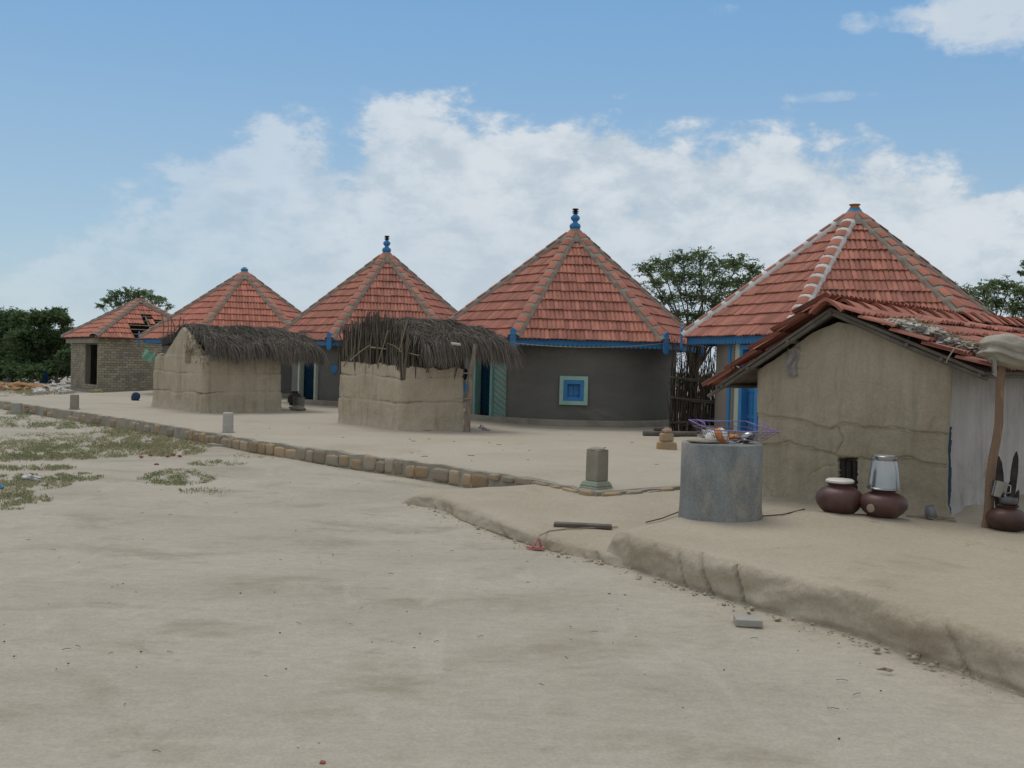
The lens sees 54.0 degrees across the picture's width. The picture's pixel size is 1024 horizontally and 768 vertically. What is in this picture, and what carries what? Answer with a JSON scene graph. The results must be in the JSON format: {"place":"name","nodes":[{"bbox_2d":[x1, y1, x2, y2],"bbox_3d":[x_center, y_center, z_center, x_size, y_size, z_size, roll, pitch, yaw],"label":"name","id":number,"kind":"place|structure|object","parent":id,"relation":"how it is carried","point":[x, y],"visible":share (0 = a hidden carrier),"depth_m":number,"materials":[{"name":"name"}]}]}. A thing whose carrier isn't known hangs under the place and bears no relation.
{"place":"outdoors","nodes":[
{"label":"outdoors","id":0,"kind":"place"},
{"bbox_2d":[61,298,170,392],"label":"brick house","id":1,"kind":"structure","parent":0,"point":[107,352],"depth_m":43.94,"materials":[{"name":"brick"}]},
{"bbox_2d":[0,390,757,491],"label":"courtyard","id":2,"kind":"structure","parent":0,"point":[556,454],"depth_m":18.68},
{"bbox_2d":[69,394,79,409],"bbox_3d":[-11.095,0.486,25.478,0.236,0.442,0.236,1,1,-18],"label":"stone post","id":3,"kind":"object","parent":2,"relation":"on","point":[74,401],"visible":0.77,"depth_m":25.39,"materials":[{"name":"grey stone"}]},
{"bbox_2d":[91,389,103,392],"bbox_3d":[-15.628,0.324,37.845,0.512,0.278,0.364,2,1,0],"label":"boulder","id":4,"kind":"object","parent":2,"relation":"on","point":[97,391],"visible":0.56,"depth_m":37.73,"materials":[{"name":"stone"}]},
{"bbox_2d":[131,392,139,400],"bbox_3d":[-11.812,0.409,31.523,0.263,0.318,0.338,1,1,-26],"label":"plastic drum","id":5,"kind":"object","parent":2,"relation":"on","point":[135,396],"visible":0.92,"depth_m":31.40,"materials":[{"name":"blue plastic"}]},
{"bbox_2d":[138,267,300,397],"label":"round house","id":6,"kind":"structure","parent":2,"relation":"on","point":[243,296],"depth_m":37.45,"materials":[{"name":"tile"}]},
{"bbox_2d":[222,412,233,432],"bbox_3d":[-5.362,0.757,18.969,0.226,0.437,0.226,1,1,-18],"label":"stone post","id":7,"kind":"object","parent":2,"relation":"on","point":[228,419],"visible":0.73,"depth_m":18.88,"materials":[{"name":"grey stone"}]},
{"bbox_2d":[151,313,331,412],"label":"mud shed","id":8,"kind":"structure","parent":2,"relation":"on","point":[240,371],"depth_m":26.61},
{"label":"pole","id":9,"kind":"object","parent":8,"relation":"attached to","visible":0},
{"bbox_2d":[142,349,155,361],"bbox_3d":[-10.259,-0.808,28.399,0.376,0.365,0.108,2,1,0],"label":"cloth","id":10,"kind":"object","parent":9,"relation":"hanging from","point":[148,356],"visible":0.98,"depth_m":28.40,"materials":[{"name":"green fabric"}]},
{"bbox_2d":[287,391,300,405],"bbox_3d":[-6.712,0.442,31.016,0.440,0.440,0.440,2,1,0],"label":"storage jar","id":11,"kind":"object","parent":2,"relation":"on","point":[292,394],"visible":0.69,"depth_m":30.88,"materials":[{"name":"black ceramic"}]},
{"bbox_2d":[288,405,305,410],"bbox_3d":[-5.936,0.686,27.841,0.426,0.211,0.308,2,1,25],"label":"stone","id":12,"kind":"object","parent":2,"relation":"on","point":[297,408],"visible":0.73,"depth_m":27.76,"materials":[{"name":"grey stone"}]},
{"bbox_2d":[293,397,304,406],"bbox_3d":[-6.138,0.545,28.919,0.360,0.340,0.360,2,1,0],"label":"bucket","id":13,"kind":"object","parent":2,"relation":"on","point":[299,401],"visible":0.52,"depth_m":28.78,"materials":[{"name":"metal"}]},
{"bbox_2d":[281,236,467,407],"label":"round house","id":14,"kind":"structure","parent":2,"relation":"on","point":[387,283],"depth_m":32.42,"materials":[{"name":"tile"}]},
{"bbox_2d":[297,359,317,399],"bbox_3d":[-6.452,-0.353,32.059,1.046,1.685,0.243,3,1,44],"label":"door","id":15,"kind":"structure","parent":14,"relation":"in","point":[307,387],"depth_m":32.24,"materials":[{"name":"blue paint"}]},
{"bbox_2d":[337,309,526,431],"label":"mud shed","id":16,"kind":"structure","parent":2,"relation":"on","point":[391,391],"depth_m":21.47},
{"bbox_2d":[463,381,466,391],"bbox_3d":[-1.060,0.051,21.905,0.160,0.230,0.160,2,1,0],"label":"plastic jug","id":17,"kind":"object","parent":16,"relation":"hanging from","point":[464,387],"visible":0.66,"depth_m":21.84,"materials":[{"name":"blue paint"}]},
{"bbox_2d":[448,208,703,427],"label":"round house","id":18,"kind":"structure","parent":2,"relation":"on","point":[572,289],"depth_m":25.09,"materials":[{"name":"tile"}]},
{"bbox_2d":[472,357,494,415],"bbox_3d":[-0.662,-0.075,25.923,0.243,1.755,0.930,1,1,-35],"label":"door","id":19,"kind":"structure","parent":18,"relation":"in","point":[483,379],"depth_m":26.14,"materials":[{"name":"blue paint"}]},
{"bbox_2d":[559,376,587,404],"bbox_3d":[1.512,0.159,24.684,0.694,0.705,0.152,2,1,2],"label":"window","id":20,"kind":"structure","parent":18,"relation":"in","point":[566,397],"depth_m":24.61,"materials":[{"name":"blue paint"}]},
{"bbox_2d":[517,343,662,347],"bbox_3d":[1.870,-0.950,24.136,3.621,0.165,0.013,1,1,-8],"label":"scalloped fascia trim","id":21,"kind":"object","parent":18,"relation":"attached to","point":[588,347],"visible":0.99,"depth_m":24.13,"materials":[{"name":"blue wood"}]},
{"bbox_2d":[579,447,612,489],"bbox_3d":[0.988,1.016,11.736,0.290,0.564,0.290,1,1,-42],"label":"stone post","id":22,"kind":"object","parent":2,"relation":"on","point":[596,468],"visible":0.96,"depth_m":11.66,"materials":[{"name":"grey stone"}]},
{"bbox_2d":[653,427,671,430],"bbox_3d":[3.500,1.048,23.361,0.409,0.101,0.099,2,1,0],"label":"log","id":23,"kind":"object","parent":2,"relation":"on","point":[658,428],"visible":0.69,"depth_m":23.33,"materials":[{"name":"grey wood"}]},
{"bbox_2d":[656,441,676,449],"bbox_3d":[2.747,1.103,17.849,0.357,0.153,0.214,2,1,4],"label":"stone block","id":24,"kind":"object","parent":2,"relation":"on","point":[666,445],"depth_m":17.75,"materials":[{"name":"beige stone"}]},
{"bbox_2d":[659,433,673,440],"bbox_3d":[2.743,0.943,17.843,0.232,0.144,0.161,1,1,-12],"label":"stone block","id":25,"kind":"object","parent":24,"relation":"on","point":[666,436],"depth_m":17.77,"materials":[{"name":"beige stone"}]},
{"bbox_2d":[662,428,671,432],"bbox_3d":[2.751,0.835,17.844,0.186,0.124,0.145,2,1,0],"label":"stone block","id":26,"kind":"object","parent":25,"relation":"on","point":[666,430],"depth_m":17.80,"materials":[{"name":"beige stone"}]},
{"bbox_2d":[643,431,696,436],"bbox_3d":[3.430,1.083,21.790,1.229,0.125,0.122,1,1,-14],"label":"log","id":27,"kind":"object","parent":2,"relation":"on","point":[676,433],"visible":0.69,"depth_m":21.78,"materials":[{"name":"brown wood"}]},
{"bbox_2d":[665,335,715,432],"bbox_3d":[4.284,-0.062,23.464,1.410,2.503,0.440,2,1,22],"label":"stick fence","id":28,"kind":"object","parent":2,"relation":"on","point":[695,403],"visible":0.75,"depth_m":23.49,"materials":[{"name":"brown wood"}]},
{"bbox_2d":[680,204,996,441],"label":"round house","id":29,"kind":"structure","parent":2,"relation":"on","point":[854,250],"depth_m":21.39,"materials":[{"name":"tile"}]},
{"bbox_2d":[737,345,757,432],"bbox_3d":[5.068,0.101,21.176,0.243,1.835,0.635,1,1,-30],"label":"door","id":30,"kind":"structure","parent":29,"relation":"in","point":[747,397],"depth_m":21.32,"materials":[{"name":"blue paint"}]},
{"bbox_2d":[955,274,1023,317],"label":"acacia tree","id":31,"kind":"object","parent":2,"relation":"on","point":[994,284],"visible":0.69,"depth_m":35.02,"materials":[{"name":"green plant"}]},
{"bbox_2d":[0,372,1023,767],"bbox_3d":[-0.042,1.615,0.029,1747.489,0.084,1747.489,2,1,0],"label":"ground","id":32,"kind":"structure","parent":0,"point":[190,672],"depth_m":5.61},
{"bbox_2d":[10,403,22,413],"bbox_3d":[-13.082,0.656,26.536,0.259,0.320,0.259,1,1,-15],"label":"stone block","id":33,"kind":"object","parent":32,"relation":"on","point":[16,408],"depth_m":26.42,"materials":[{"name":"grey stone"}]},
{"bbox_2d":[6,381,27,387],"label":"rubble stone","id":34,"kind":"object","parent":32,"relation":"on","point":[20,384],"visible":0.58,"depth_m":46.31,"materials":[{"name":"orange stone"}]},
{"bbox_2d":[10,387,24,390],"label":"rubble stone","id":35,"kind":"object","parent":32,"relation":"on","point":[17,388],"visible":0.62,"depth_m":42.31,"materials":[{"name":"orange stone"}]},
{"bbox_2d":[0,305,35,380],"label":"thorn tree","id":36,"kind":"object","parent":32,"relation":"on","point":[5,315],"visible":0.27,"depth_m":59.10,"materials":[{"name":"green plant"}]},
{"bbox_2d":[0,360,44,381],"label":"thorn tree","id":37,"kind":"object","parent":32,"relation":"on","point":[8,371],"visible":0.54,"depth_m":54.05,"materials":[{"name":"green plant"}]},
{"bbox_2d":[21,475,40,479],"bbox_3d":[-6.074,1.193,12.726,0.272,0.083,0.156,2,1,0],"label":"white scrap","id":38,"kind":"object","parent":32,"relation":"on","point":[33,477],"visible":0.8,"depth_m":12.68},
{"bbox_2d":[24,384,38,388],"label":"rubble stone","id":39,"kind":"object","parent":32,"relation":"on","point":[28,386],"visible":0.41,"depth_m":44.11,"materials":[{"name":"orange stone"}]},
{"bbox_2d":[0,306,75,382],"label":"thorn tree","id":40,"kind":"object","parent":32,"relation":"on","point":[44,340],"visible":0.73,"depth_m":55.92,"materials":[{"name":"green plant"}]},
{"bbox_2d":[31,384,48,388],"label":"rubble stone","id":41,"kind":"object","parent":32,"relation":"on","point":[40,385],"visible":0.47,"depth_m":43.48,"materials":[{"name":"beige stone"}]},
{"bbox_2d":[36,389,47,393],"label":"plastic scrap","id":42,"kind":"object","parent":32,"relation":"on","point":[41,390],"visible":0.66,"depth_m":40.23,"materials":[{"name":"white plastic"}]},
{"bbox_2d":[14,348,70,382],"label":"thorn tree","id":43,"kind":"object","parent":32,"relation":"on","point":[60,368],"visible":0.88,"depth_m":53.94,"materials":[{"name":"green plant"}]},
{"bbox_2d":[42,369,48,383],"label":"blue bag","id":44,"kind":"object","parent":32,"relation":"on","point":[45,378],"visible":1,"depth_m":49.95,"materials":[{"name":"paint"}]},
{"bbox_2d":[57,388,66,392],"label":"plastic scrap","id":45,"kind":"object","parent":32,"relation":"on","point":[63,390],"visible":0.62,"depth_m":40.89,"materials":[{"name":"white plastic"}]},
{"bbox_2d":[95,286,175,312],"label":"acacia tree","id":46,"kind":"object","parent":32,"relation":"on","point":[114,297],"visible":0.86,"depth_m":56.22,"materials":[{"name":"green plant"}]},
{"bbox_2d":[0,389,273,510],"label":"grass","id":47,"kind":"structure","parent":32,"relation":"on","point":[157,451],"depth_m":16.79,"materials":[{"name":"green plant"}]},
{"bbox_2d":[207,443,222,446],"bbox_3d":[-5.276,1.112,18.266,0.460,0.050,0.300,2,1,28],"label":"stone slab","id":48,"kind":"object","parent":32,"relation":"on","point":[216,445],"depth_m":18.14,"materials":[{"name":"grey stone"}]},
{"bbox_2d":[0,401,679,495],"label":"retaining wall","id":49,"kind":"structure","parent":32,"relation":"on","point":[450,475],"depth_m":15.30,"materials":[{"name":"stone"}]},
{"bbox_2d":[3,427,881,751],"bbox_3d":[-0.227,1.242,13.901,14.273,0.219,20.603,1,1,-28],"label":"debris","id":50,"kind":"object","parent":32,"relation":"on","point":[407,611],"visible":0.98,"depth_m":6.12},
{"bbox_2d":[526,538,544,549],"bbox_3d":[0.208,1.400,8.831,0.165,0.100,0.083,2,1,0],"label":"sandal","id":51,"kind":"object","parent":32,"relation":"on","point":[535,547],"visible":0.86,"depth_m":8.81,"materials":[{"name":"pink rubber"}]},
{"bbox_2d":[631,245,764,378],"bbox_3d":[6.813,-1.996,38.115,4.967,6.571,3.834,2,1,0],"label":"acacia tree","id":52,"kind":"object","parent":32,"relation":"on","point":[675,278],"visible":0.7,"depth_m":37.65,"materials":[{"name":"green plant"}]},
{"bbox_2d":[388,502,1023,694],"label":"dirt","id":53,"kind":"structure","parent":32,"relation":"on","point":[915,657],"depth_m":6.73,"materials":[{"name":"soil"}]},
{"bbox_2d":[733,614,762,627],"bbox_3d":[1.501,1.508,6.394,0.165,0.045,0.150,2,1,6],"label":"paver","id":54,"kind":"object","parent":32,"relation":"on","point":[742,620],"visible":1,"depth_m":6.33,"materials":[{"name":"grey concrete"}]},
{"bbox_2d":[876,667,893,671],"bbox_3d":[2.028,1.544,5.438,0.099,0.022,0.043,2,1,0],"label":"dry leaf","id":55,"kind":"object","parent":32,"relation":"on","point":[886,669],"visible":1,"depth_m":5.44,"materials":[{"name":"brown plant"}]},
{"bbox_2d":[1015,260,1023,276],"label":"acacia tree","id":56,"kind":"object","parent":32,"relation":"on","point":[1021,271],"visible":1,"depth_m":32.39,"materials":[{"name":"green plant"}]},
{"bbox_2d":[0,0,1023,372],"label":"sky","id":57,"kind":"structure","parent":0,"point":[170,148],"materials":[{"name":"blue"}]},
{"bbox_2d":[404,484,679,568],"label":"terrace","id":58,"kind":"structure","parent":0,"point":[530,514],"depth_m":10.25,"materials":[{"name":"soil"}]},
{"bbox_2d":[533,526,617,546],"bbox_3d":[0.479,1.343,8.997,0.290,0.056,1.192,2,1,43],"label":"stem","id":59,"kind":"object","parent":58,"relation":"on","point":[570,528],"visible":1,"depth_m":9.18,"materials":[{"name":"brown wood"}]},
{"bbox_2d":[554,521,611,528],"bbox_3d":[0.657,1.318,9.325,0.535,0.047,0.117,2,1,7],"label":"plank","id":60,"kind":"object","parent":58,"relation":"on","point":[581,525],"visible":1,"depth_m":9.28,"materials":[{"name":"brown wood"}]},
{"bbox_2d":[645,512,677,522],"bbox_3d":[1.488,1.305,9.861,0.030,0.050,0.637,2,1,39],"label":"stem","id":61,"kind":"object","parent":58,"relation":"on","point":[661,518],"visible":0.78,"depth_m":9.80,"materials":[{"name":"brown plant"}]},
{"bbox_2d":[606,494,1023,696],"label":"terrace","id":62,"kind":"structure","parent":0,"point":[945,594],"depth_m":6.99,"materials":[{"name":"soil"}]},
{"bbox_2d":[678,440,762,522],"bbox_3d":[1.907,0.898,9.168,0.755,0.732,0.756,2,1,0],"label":"water tank","id":63,"kind":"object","parent":62,"relation":"on","point":[720,482],"depth_m":8.85,"materials":[{"name":"grey concrete"}]},
{"bbox_2d":[687,439,721,442],"bbox_3d":[1.741,0.514,9.042,0.300,0.038,0.219,1,1,-22],"label":"flat stone","id":64,"kind":"object","parent":63,"relation":"on","point":[702,441],"visible":1,"depth_m":8.97,"materials":[{"name":"grey stone"}]},
{"bbox_2d":[688,419,779,440],"bbox_3d":[2.007,0.418,9.128,0.726,0.174,0.505,2,1,0],"label":"wire basket","id":65,"kind":"object","parent":64,"relation":"on","point":[741,432],"visible":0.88,"depth_m":9.05,"materials":[{"name":"purple metal"}]},
{"bbox_2d":[702,429,727,438],"bbox_3d":[1.863,0.472,9.209,0.236,0.096,0.236,2,1,0],"label":"plastic bowl","id":66,"kind":"object","parent":65,"relation":"in","point":[708,431],"visible":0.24,"depth_m":9.18,"materials":[{"name":"plastic"}]},
{"bbox_2d":[705,427,728,443],"bbox_3d":[1.850,0.489,9.072,0.209,0.197,0.160,2,1,22],"label":"plastic jar","id":67,"kind":"object","parent":65,"relation":"in","point":[709,436],"visible":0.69,"depth_m":9.01,"materials":[{"name":"plastic"}]},
{"bbox_2d":[728,434,738,441],"bbox_3d":[2.018,0.491,9.164,0.167,0.073,0.116,1,1,-21],"label":"plastic packet","id":68,"kind":"object","parent":65,"relation":"in","point":[730,436],"visible":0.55,"depth_m":9.13},
{"bbox_2d":[739,432,755,442],"bbox_3d":[2.142,0.495,9.141,0.162,0.129,0.161,2,1,0],"label":"steel bowl","id":69,"kind":"object","parent":65,"relation":"in","point":[742,435],"visible":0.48,"depth_m":9.10,"materials":[{"name":"silver metal"}]},
{"bbox_2d":[728,439,755,443],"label":"spoons","id":70,"kind":"object","parent":63,"relation":"on","point":[742,442],"visible":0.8,"depth_m":9.07,"materials":[{"name":"metal"}]},
{"bbox_2d":[762,508,804,515],"bbox_3d":[2.542,1.191,9.262,0.610,0.036,0.110,1,1,-36],"label":"stem","id":71,"kind":"object","parent":62,"relation":"on","point":[784,513],"visible":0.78,"depth_m":9.16,"materials":[{"name":"brown plant"}]},
{"bbox_2d":[815,482,862,513],"bbox_3d":[3.016,1.051,9.251,0.427,0.288,0.425,2,1,0],"label":"clay pot","id":72,"kind":"object","parent":62,"relation":"on","point":[838,498],"visible":0.84,"depth_m":9.10,"materials":[{"name":"brown ceramic"}]},
{"bbox_2d":[825,478,854,483],"bbox_3d":[3.019,0.888,9.249,0.257,0.041,0.257,2,1,0],"label":"pot lid","id":73,"kind":"object","parent":72,"relation":"on","point":[840,480],"visible":1,"depth_m":9.16,"materials":[{"name":"ceramic"}]},
{"bbox_2d":[701,292,1023,516],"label":"mud house","id":74,"kind":"structure","parent":62,"relation":"on","point":[856,393],"depth_m":10.10,"materials":[{"name":"beige paint"}]},
{"bbox_2d":[785,347,800,376],"bbox_3d":[2.913,-0.229,10.398,0.177,0.316,0.044,2,1,0],"label":"rag","id":75,"kind":"object","parent":74,"relation":"hanging from","point":[791,363],"visible":1,"depth_m":10.39,"materials":[{"name":"grey fabric"}]},
{"bbox_2d":[881,313,983,358],"bbox_3d":[4.139,-0.419,9.563,1.214,0.508,0.484,2,1,15],"label":"rag heap","id":76,"kind":"object","parent":74,"relation":"on","point":[941,336],"visible":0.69,"depth_m":9.47,"materials":[{"name":"fabric"}]},
{"bbox_2d":[945,341,977,362],"bbox_3d":[3.907,-0.280,8.734,0.291,0.204,0.024,1,1,-7],"label":"twig","id":77,"kind":"object","parent":74,"relation":"on","point":[957,347],"visible":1,"depth_m":8.72,"materials":[{"name":"brown wood"}]},
{"bbox_2d":[860,489,908,518],"bbox_3d":[3.348,1.073,9.065,0.432,0.252,0.422,2,1,0],"label":"clay pot","id":78,"kind":"object","parent":62,"relation":"on","point":[883,504],"visible":0.92,"depth_m":8.91,"materials":[{"name":"brown ceramic"}]},
{"bbox_2d":[866,455,900,490],"bbox_3d":[3.358,0.796,9.060,0.297,0.301,0.297,2,1,0],"label":"steel vessel","id":79,"kind":"object","parent":78,"relation":"on","point":[884,475],"visible":1,"depth_m":8.96,"materials":[{"name":"silver metal"}]},
{"bbox_2d":[906,515,955,521],"bbox_3d":[3.853,1.227,9.156,0.435,0.024,0.235,2,1,4],"label":"firewood","id":80,"kind":"object","parent":62,"relation":"on","point":[939,517],"visible":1,"depth_m":9.25,"materials":[{"name":"wood"}]},
{"bbox_2d":[925,505,937,518],"bbox_3d":[3.858,1.177,9.243,0.118,0.122,0.116,2,1,0],"label":"tin cup","id":81,"kind":"object","parent":62,"relation":"on","point":[930,511],"visible":1,"depth_m":9.20,"materials":[{"name":"grey metal"}]},
{"bbox_2d":[981,365,1005,527],"bbox_3d":[4.253,0.475,8.836,0.285,1.656,0.089,1,1,-35],"label":"porch post","id":82,"kind":"object","parent":62,"relation":"on","point":[994,446],"visible":0.79,"depth_m":8.81,"materials":[{"name":"brown wood"}]},
{"bbox_2d":[976,334,1023,376],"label":"canvas bundle","id":83,"kind":"object","parent":82,"relation":"on","point":[1004,350],"visible":0.98,"depth_m":8.74,"materials":[{"name":"beige fabric"}]},
{"bbox_2d":[985,504,1023,531],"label":"clay pot","id":84,"kind":"object","parent":62,"relation":"on","point":[1000,517],"visible":0.93,"depth_m":8.60,"materials":[{"name":"brown ceramic"}]},
{"bbox_2d":[999,496,1017,505],"bbox_3d":[4.306,1.016,8.710,0.150,0.066,0.150,2,1,0],"label":"steel bowl","id":85,"kind":"object","parent":84,"relation":"on","point":[1009,501],"visible":1,"depth_m":8.66,"materials":[{"name":"metal"}]},
{"bbox_2d":[991,480,1010,497],"bbox_3d":[4.260,0.914,8.748,0.171,0.158,0.116,2,1,0],"label":"steel mug","id":86,"kind":"object","parent":85,"relation":"on","point":[998,488],"visible":1,"depth_m":8.70,"materials":[{"name":"silver metal"}]},
{"bbox_2d":[994,451,1019,506],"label":"leaning stakes","id":87,"kind":"object","parent":62,"relation":"on","point":[999,475],"visible":0.51,"depth_m":9.01,"materials":[{"name":"grey wood"}]}
]}

